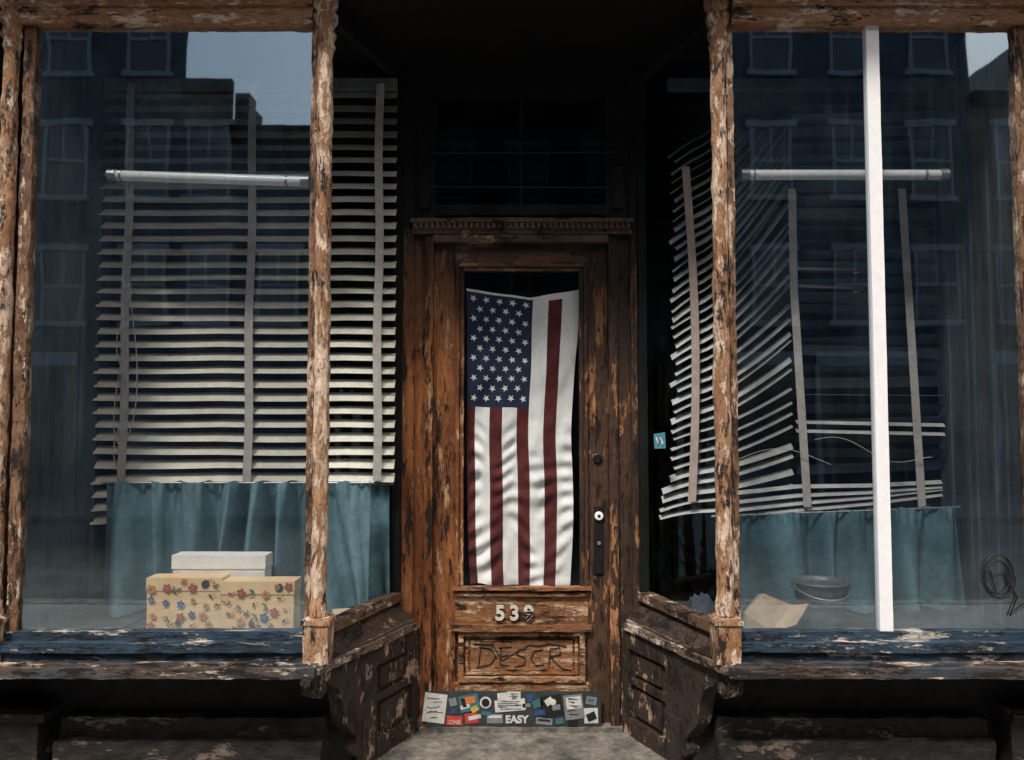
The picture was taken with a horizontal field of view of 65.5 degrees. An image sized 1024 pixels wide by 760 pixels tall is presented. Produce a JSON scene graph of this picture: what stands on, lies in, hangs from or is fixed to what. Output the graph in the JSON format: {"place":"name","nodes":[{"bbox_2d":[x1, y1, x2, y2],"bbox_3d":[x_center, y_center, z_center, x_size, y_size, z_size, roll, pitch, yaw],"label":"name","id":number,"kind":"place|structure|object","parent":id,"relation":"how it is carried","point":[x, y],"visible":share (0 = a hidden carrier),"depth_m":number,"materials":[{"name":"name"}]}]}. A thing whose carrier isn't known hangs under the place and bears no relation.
{"place":"outdoors","nodes":[
{"label":"outdoors","id":0,"kind":"place"},
{"bbox_2d":[102,480,373,616],"bbox_3d":[-1.205,0.721,3.464,1.201,0.568,0.212,0,-3,0],"label":"curtain","id":1,"kind":"object","parent":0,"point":[152,527],"visible":0.68,"depth_m":3.47,"materials":[{"name":"teal fabric"}]},
{"bbox_2d":[399,229,434,725],"bbox_3d":[-0.440,0.445,3.712,0.150,2.304,0.107,0,-3,0],"label":"door casing","id":2,"kind":"object","parent":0,"point":[415,603],"depth_m":3.68,"materials":[{"name":"brown wood"}]},
{"bbox_2d":[410,217,632,243],"bbox_3d":[0.045,-0.697,3.757,1.031,0.109,0.134,0,-3,0],"label":"transom bar with dentils","id":3,"kind":"object","parent":2,"relation":"on","point":[589,230],"visible":0.98,"depth_m":3.71,"materials":[{"name":"brown wood"}]},
{"bbox_2d":[432,244,464,690],"bbox_3d":[-0.296,0.465,3.720,0.144,2.219,0.066,0,-3,0],"label":"door stile","id":4,"kind":"object","parent":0,"point":[448,476],"depth_m":3.71,"materials":[{"name":"brown wood"}]},
{"bbox_2d":[452,244,591,690],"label":"door rails and panel","id":5,"kind":"object","parent":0,"point":[559,615],"visible":0.88,"depth_m":3.67,"materials":[{"name":"brown wood"}]},
{"bbox_2d":[495,605,503,620],"bbox_3d":[-0.056,1.070,3.661,0.041,0.069,0.008,0,-3,0],"label":"house number digit","id":6,"kind":"object","parent":5,"relation":"attached to","point":[498,611],"visible":1,"depth_m":3.66,"materials":[{"name":"paint"}]},
{"bbox_2d":[426,691,600,726],"bbox_3d":[0.007,1.490,3.608,0.791,0.159,0.008,0,-3,0],"label":"kick plate","id":7,"kind":"object","parent":5,"relation":"attached to","point":[529,711],"visible":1,"depth_m":3.60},
{"bbox_2d":[422,691,597,725],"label":"door stickers","id":8,"kind":"object","parent":7,"relation":"attached to","point":[434,708],"depth_m":3.60,"materials":[{"name":"paper"}]},
{"bbox_2d":[510,605,517,620],"bbox_3d":[0.011,1.070,3.661,0.039,0.070,0.008,0,-3,0],"label":"house number digit","id":9,"kind":"object","parent":5,"relation":"attached to","point":[515,607],"visible":1,"depth_m":3.66,"materials":[{"name":"paint"}]},
{"bbox_2d":[466,288,578,585],"bbox_3d":[0.052,0.266,3.756,0.538,1.406,0.044,0,-3,1],"label":"american flag","id":10,"kind":"object","parent":5,"relation":"attached to","point":[521,353],"visible":1,"depth_m":3.76,"materials":[{"name":"fabric"}]},
{"bbox_2d":[474,643,571,670],"bbox_3d":[0.049,1.276,3.671,0.452,0.126,0.005,0,-3,0],"label":"panel graffiti","id":11,"kind":"object","parent":5,"relation":"on","point":[500,655],"visible":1,"depth_m":3.67,"materials":[{"name":"paint"}]},
{"bbox_2d":[524,605,533,620],"bbox_3d":[0.077,1.070,3.661,0.045,0.071,0.008,0,-3,0],"label":"house number digit","id":12,"kind":"object","parent":5,"relation":"attached to","point":[526,607],"visible":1,"depth_m":3.66,"materials":[{"name":"paint"}]},
{"bbox_2d":[578,244,609,722],"bbox_3d":[0.382,0.465,3.720,0.137,2.220,0.066,0,-3,0],"label":"door lock stile","id":13,"kind":"object","parent":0,"point":[593,377],"depth_m":3.71,"materials":[{"name":"brown wood"}]},
{"bbox_2d":[594,507,602,573],"bbox_3d":[0.401,0.742,3.687,0.042,0.305,0.008,0,-3,0],"label":"lock plate","id":14,"kind":"object","parent":13,"relation":"attached to","point":[598,549],"visible":1,"depth_m":3.68,"materials":[{"name":"black metal"}]},
{"bbox_2d":[595,512,602,519],"bbox_3d":[0.402,0.629,3.683,0.040,0.040,0.012,0,-3,0],"label":"lock cylinder","id":15,"kind":"object","parent":14,"relation":"attached to","point":[597,514],"visible":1,"depth_m":3.68,"materials":[{"name":"silver metal"}]},
{"bbox_2d":[593,454,601,462],"bbox_3d":[0.398,0.364,3.705,0.044,0.044,0.012,0,-3,0],"label":"lock","id":16,"kind":"object","parent":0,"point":[597,458],"visible":1,"depth_m":3.70,"materials":[{"name":"black metal"}]},
{"bbox_2d":[862,25,892,630],"bbox_3d":[1.425,-0.223,3.108,0.052,2.362,0.037,0,-3,0],"label":"window mullion","id":17,"kind":"structure","parent":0,"point":[878,356],"depth_m":3.09},
{"bbox_2d":[982,554,1023,616],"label":"window graffiti","id":18,"kind":"object","parent":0,"point":[990,592],"depth_m":3.05,"materials":[{"name":"paint"}]},
{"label":"sidewalk","id":19,"kind":"structure","parent":0,"visible":0},
{"bbox_2d":[0,48,22,604],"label":"masonry","id":20,"kind":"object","parent":19,"relation":"on","point":[19,126],"depth_m":3.67,"materials":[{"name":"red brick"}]},
{"bbox_2d":[0,678,1023,759],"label":"bulkhead walls","id":21,"kind":"structure","parent":19,"relation":"on","point":[757,695],"depth_m":3.22,"materials":[{"name":"black wood"}]},
{"bbox_2d":[4,601,1007,628],"bbox_3d":[0.040,1.062,3.374,4.680,0.111,0.630,0,-3,0],"label":"window shelf","id":22,"kind":"object","parent":21,"relation":"on","point":[96,615],"depth_m":3.35,"materials":[{"name":"grey wood"}]},
{"bbox_2d":[0,698,1023,759],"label":"bulkhead ledge","id":23,"kind":"object","parent":21,"relation":"attached to","point":[27,729],"visible":1,"depth_m":3.14,"materials":[{"name":"black wood"}]},
{"bbox_2d":[5,0,1023,630],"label":"window stiles","id":24,"kind":"object","parent":21,"relation":"on","point":[25,326],"depth_m":3.10,"materials":[{"name":"brown wood"}]},
{"bbox_2d":[146,573,229,627],"bbox_3d":[-1.292,0.887,3.179,0.299,0.211,0.099,0,-3,0],"label":"floral gift box","id":25,"kind":"object","parent":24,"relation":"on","point":[185,600],"visible":0.94,"depth_m":3.14,"materials":[{"name":"beige cardboard"}]},
{"bbox_2d":[172,551,272,576],"bbox_3d":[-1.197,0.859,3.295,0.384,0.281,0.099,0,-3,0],"label":"white box","id":26,"kind":"object","parent":25,"relation":"on","point":[253,564],"visible":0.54,"depth_m":3.25,"materials":[{"name":"cardboard"}]},
{"bbox_2d":[220,576,300,628],"bbox_3d":[-0.997,0.892,3.164,0.290,0.201,0.109,0,-3,0],"label":"floral gift box","id":27,"kind":"object","parent":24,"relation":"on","point":[260,602],"visible":0.95,"depth_m":3.12,"materials":[{"name":"beige cardboard"}]},
{"bbox_2d":[332,608,359,622],"bbox_3d":[-0.695,0.988,3.333,0.111,0.048,0.095,1,-3,-14],"label":"cardboard scrap","id":28,"kind":"object","parent":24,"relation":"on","point":[336,611],"visible":0.19,"depth_m":3.36,"materials":[{"name":"beige cardboard"}]},
{"bbox_2d":[368,482,392,600],"bbox_3d":[-0.638,0.736,3.603,0.196,0.553,0.027,0,-3,0],"label":"curtain","id":29,"kind":"object","parent":24,"relation":"hanging from","point":[379,577],"visible":0.59,"depth_m":3.60,"materials":[{"name":"teal fabric"}]},
{"bbox_2d":[0,660,1023,679],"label":"front sill lip","id":30,"kind":"object","parent":24,"relation":"attached to","point":[286,670],"visible":0.81,"depth_m":2.94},
{"bbox_2d":[0,627,1023,661],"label":"front sill boards","id":31,"kind":"object","parent":30,"relation":"on","point":[285,644],"visible":0.94,"depth_m":3.00,"materials":[{"name":"blue paint"}]},
{"bbox_2d":[0,613,743,664],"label":"post blocks","id":32,"kind":"structure","parent":31,"relation":"on","point":[725,639],"depth_m":2.97,"materials":[{"name":"paint"}]},
{"bbox_2d":[0,0,734,617],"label":"turned posts","id":33,"kind":"object","parent":32,"relation":"on","point":[716,20],"visible":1,"depth_m":3.07,"materials":[{"name":"paint"}]},
{"bbox_2d":[19,0,1023,32],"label":"window headers","id":34,"kind":"object","parent":24,"relation":"on","point":[746,16],"depth_m":3.13,"materials":[{"name":"brown wood"}]},
{"bbox_2d":[24,32,1023,627],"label":"bay return walls","id":35,"kind":"structure","parent":24,"relation":"on","point":[980,472],"depth_m":3.39,"materials":[{"name":"paint"}]},
{"bbox_2d":[89,78,397,524],"bbox_3d":[-1.213,-0.371,3.612,1.366,2.041,0.089,0,-3,0],"label":"venetian blind","id":36,"kind":"object","parent":35,"relation":"attached to","point":[353,88],"visible":0.91,"depth_m":3.63,"materials":[{"name":"plastic"}]},
{"bbox_2d":[659,78,946,519],"bbox_3d":[1.317,-0.382,3.630,1.307,2.018,0.094,0,-3,0],"label":"venetian blind","id":37,"kind":"object","parent":35,"relation":"attached to","point":[813,153],"visible":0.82,"depth_m":3.64,"materials":[{"name":"plastic"}]},
{"bbox_2d":[680,592,715,621],"bbox_3d":[0.800,0.953,3.385,0.206,0.101,0.200,0,-3,0],"label":"crumpled cloth","id":38,"kind":"object","parent":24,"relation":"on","point":[703,603],"visible":0.5,"depth_m":3.35,"materials":[{"name":"fabric"}]},
{"bbox_2d":[740,593,807,627],"bbox_3d":[1.035,0.909,3.167,0.270,0.135,0.180,0,-3,0],"label":"cardboard box","id":39,"kind":"object","parent":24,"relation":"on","point":[762,610],"visible":0.87,"depth_m":3.11,"materials":[{"name":"beige cardboard"}]},
{"bbox_2d":[791,575,850,627],"bbox_3d":[1.255,0.905,3.234,0.230,0.181,0.234,0,-3,0],"label":"metal bucket","id":40,"kind":"object","parent":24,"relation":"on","point":[824,598],"visible":0.93,"depth_m":3.16,"materials":[{"name":"grey metal"}]},
{"bbox_2d":[711,504,965,613],"bbox_3d":[1.423,0.774,3.466,1.106,0.463,0.150,0,-3,0],"label":"curtain","id":41,"kind":"object","parent":24,"relation":"hanging from","point":[778,551],"visible":0.74,"depth_m":3.46,"materials":[{"name":"teal fabric"}]},
{"bbox_2d":[865,609,941,627],"bbox_3d":[1.617,0.968,3.284,0.271,0.060,0.200,0,-3,0],"label":"crumpled cloth","id":42,"kind":"object","parent":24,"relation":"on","point":[903,618],"visible":0.7,"depth_m":3.23,"materials":[{"name":"grey fabric"}]},
{"bbox_2d":[933,602,989,628],"bbox_3d":[1.819,0.951,3.235,0.217,0.090,0.200,0,-3,0],"label":"crumpled cloth","id":43,"kind":"object","parent":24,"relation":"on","point":[955,616],"visible":0.8,"depth_m":3.20,"materials":[{"name":"grey fabric"}]},
{"bbox_2d":[300,652,743,756],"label":"scroll brackets","id":44,"kind":"object","parent":21,"relation":"attached to","point":[344,686],"visible":0.94,"depth_m":3.15,"materials":[{"name":"paint"}]},
{"bbox_2d":[308,619,735,674],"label":"side sill lips","id":45,"kind":"object","parent":21,"relation":"on","point":[632,627],"visible":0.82,"depth_m":3.25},
{"bbox_2d":[331,603,711,657],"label":"side sill slopes","id":46,"kind":"structure","parent":45,"relation":"on","point":[694,638],"depth_m":3.33,"materials":[{"name":"brown wood"}]},
{"bbox_2d":[333,591,709,632],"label":"side window sills","id":47,"kind":"structure","parent":46,"relation":"on","point":[364,610],"depth_m":3.33,"materials":[{"name":"brown wood"}]},
{"bbox_2d":[335,4,706,592],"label":"side window frames","id":48,"kind":"structure","parent":47,"relation":"on","point":[374,50],"depth_m":3.66,"materials":[{"name":"black paint"}]},
{"bbox_2d":[98,70,940,601],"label":"shop room walls","id":49,"kind":"structure","parent":19,"relation":"on","point":[682,558],"depth_m":6.53,"materials":[{"name":"black paint"}]},
{"bbox_2d":[0,0,971,219],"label":"recess ceiling and fascia","id":50,"kind":"structure","parent":49,"relation":"on","point":[516,33],"depth_m":4.07,"materials":[{"name":"paint"}]},
{"bbox_2d":[106,32,309,187],"bbox_3d":[-1.265,-1.154,3.357,0.840,0.704,0.076,0,-3,0],"label":"fluorescent light","id":51,"kind":"object","parent":50,"relation":"hanging from","point":[124,177],"visible":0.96,"depth_m":3.31,"materials":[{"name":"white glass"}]},
{"bbox_2d":[739,33,950,180],"bbox_3d":[1.387,-1.168,3.358,0.865,0.676,0.076,0,-3,0],"label":"fluorescent light","id":52,"kind":"object","parent":50,"relation":"hanging from","point":[914,174],"visible":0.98,"depth_m":3.31,"materials":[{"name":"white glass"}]},
{"bbox_2d":[354,628,688,759],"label":"angled base panels","id":53,"kind":"object","parent":19,"relation":"on","point":[649,720],"visible":0.81,"depth_m":3.44,"materials":[{"name":"paint"}]},
{"bbox_2d":[376,730,666,759],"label":"door step","id":54,"kind":"object","parent":19,"relation":"on","point":[418,745],"depth_m":3.43,"materials":[{"name":"grey concrete"}]},
{"bbox_2d":[404,66,635,228],"bbox_3d":[0.044,-1.093,3.792,1.113,0.781,0.102,0,-3,0],"label":"transom frame","id":55,"kind":"object","parent":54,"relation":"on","point":[428,89],"visible":0.83,"depth_m":3.77,"materials":[{"name":"black wood"}]},
{"bbox_2d":[427,151,616,188],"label":"transom rods","id":56,"kind":"object","parent":55,"relation":"attached to","point":[516,186],"visible":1,"depth_m":3.74,"materials":[{"name":"black metal"}]},
{"bbox_2d":[419,722,622,733],"bbox_3d":[0.040,1.583,3.647,0.923,0.030,0.115,0,-3,0],"label":"door threshold","id":57,"kind":"object","parent":54,"relation":"on","point":[606,727],"depth_m":3.59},
{"bbox_2d":[607,229,641,725],"bbox_3d":[0.525,0.446,3.712,0.156,2.304,0.106,0,-3,0],"label":"door frame","id":58,"kind":"object","parent":54,"relation":"on","point":[623,519],"depth_m":3.68,"materials":[{"name":"brown wood"}]},
{"bbox_3d":[0.038,-0.232,3.407,1.525,2.380,0.563,0,-3,0],"label":"side window glass","id":59,"kind":"object","parent":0,"visible":0},
{"bbox_2d":[654,432,665,448],"bbox_3d":[0.649,0.267,3.515,0.006,0.075,0.105,1,-3,-19],"label":"window sticker","id":60,"kind":"object","parent":59,"relation":"attached to","point":[659,440],"depth_m":3.52,"materials":[{"name":"teal paper"}]}
]}

